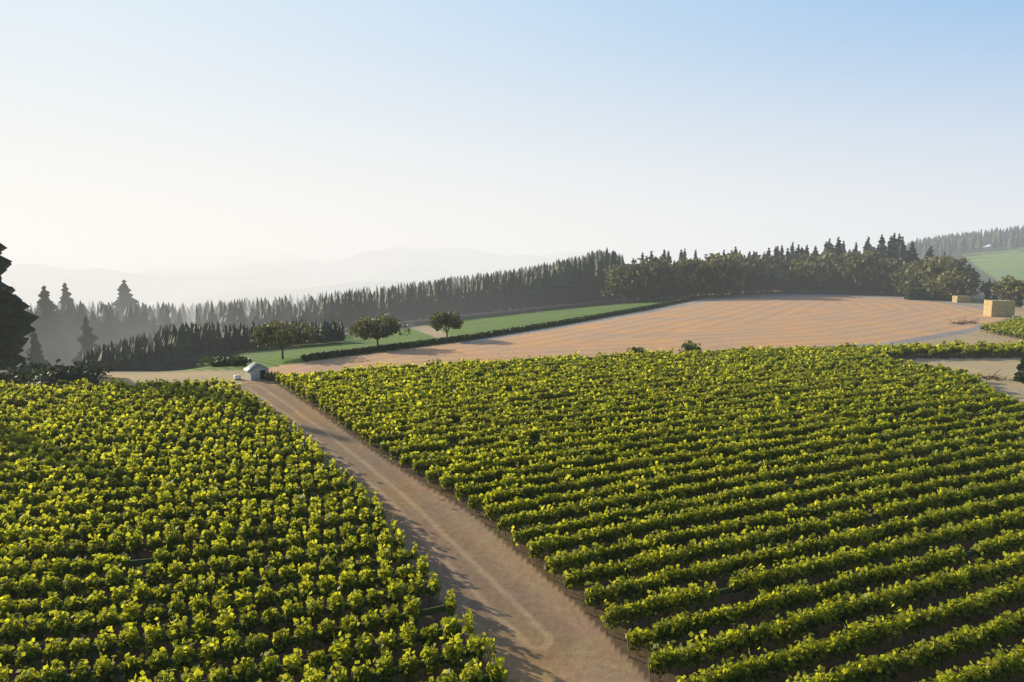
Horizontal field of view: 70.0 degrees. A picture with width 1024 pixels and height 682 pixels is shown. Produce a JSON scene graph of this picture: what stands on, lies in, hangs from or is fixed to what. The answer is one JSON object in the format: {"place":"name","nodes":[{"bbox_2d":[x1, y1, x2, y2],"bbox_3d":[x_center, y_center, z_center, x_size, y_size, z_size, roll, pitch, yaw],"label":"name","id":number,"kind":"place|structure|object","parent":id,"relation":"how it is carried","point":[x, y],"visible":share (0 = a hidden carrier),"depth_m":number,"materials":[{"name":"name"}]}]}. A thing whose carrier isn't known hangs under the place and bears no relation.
{"place":"outdoors","nodes":[
{"label":"outdoors","id":0,"kind":"place"},
{"bbox_2d":[233,375,241,379],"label":"water tank","id":1,"kind":"object","parent":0,"point":[237,377],"visible":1,"depth_m":157.90,"materials":[{"name":"white plastic"}]},
{"bbox_2d":[0,244,1023,681],"bbox_3d":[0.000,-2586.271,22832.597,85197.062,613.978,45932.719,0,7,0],"label":"ground","id":2,"kind":"structure","parent":0,"point":[534,620],"depth_m":167.76,"materials":[{"name":"brown soil"}]},
{"bbox_2d":[0,357,112,385],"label":"bramble thicket","id":3,"kind":"object","parent":2,"relation":"on","point":[41,375],"visible":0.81,"depth_m":150.35,"materials":[{"name":"green plant"}]},
{"bbox_2d":[243,362,270,380],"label":"shed","id":4,"kind":"structure","parent":2,"relation":"on","point":[255,371],"depth_m":157.92,"materials":[{"name":"white"}]},
{"bbox_2d":[263,340,701,380],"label":"shrubs","id":5,"kind":"object","parent":2,"relation":"on","point":[688,347],"visible":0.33,"depth_m":179.59,"materials":[{"name":"green plant"}]},
{"bbox_2d":[0,315,1023,681],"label":"vineyard","id":6,"kind":"object","parent":2,"relation":"on","point":[634,371],"depth_m":84.44,"materials":[{"name":"green plant"}]},
{"bbox_2d":[0,232,1023,383],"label":"conifer trees","id":7,"kind":"object","parent":2,"relation":"on","point":[16,321],"visible":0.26,"depth_m":276.56,"materials":[{"name":"green plant"}]},
{"bbox_2d":[3,319,1023,681],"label":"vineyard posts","id":8,"kind":"object","parent":2,"relation":"on","point":[551,485],"visible":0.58,"depth_m":80.55,"materials":[{"name":"brown wood"}]},
{"bbox_2d":[16,225,1023,371],"bbox_3d":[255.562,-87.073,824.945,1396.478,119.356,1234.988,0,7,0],"label":"conifer forest","id":9,"kind":"object","parent":2,"relation":"on","point":[164,337],"visible":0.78,"depth_m":334.27,"materials":[{"name":"green plant"}]},
{"bbox_2d":[64,231,1019,358],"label":"tree trunks","id":10,"kind":"object","parent":2,"relation":"on","point":[1010,296],"visible":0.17,"depth_m":415.93,"materials":[{"name":"brown plant"}]},
{"bbox_2d":[195,287,971,367],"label":"hedges","id":11,"kind":"object","parent":2,"relation":"on","point":[218,360],"visible":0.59,"depth_m":225.76,"materials":[{"name":"green plant"}]},
{"bbox_2d":[249,249,1023,348],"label":"deciduous trees","id":12,"kind":"object","parent":2,"relation":"on","point":[829,270],"visible":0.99,"depth_m":405.93,"materials":[{"name":"green plant"}]},
{"bbox_2d":[952,296,971,302],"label":"hay bale stack","id":13,"kind":"object","parent":2,"relation":"on","point":[961,299],"visible":1,"depth_m":364.36,"materials":[{"name":"plant"}]},
{"bbox_2d":[949,317,1012,380],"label":"brush piles","id":14,"kind":"object","parent":2,"relation":"on","point":[974,322],"visible":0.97,"depth_m":158.66,"materials":[{"name":"brown wood"}]},
{"bbox_2d":[983,300,1014,316],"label":"hay bale stack","id":15,"kind":"object","parent":2,"relation":"on","point":[999,308],"visible":1,"depth_m":283.92,"materials":[{"name":"plant"}]},
{"bbox_2d":[0,0,1023,253],"label":"sky","id":16,"kind":"structure","parent":0,"point":[161,126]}
]}

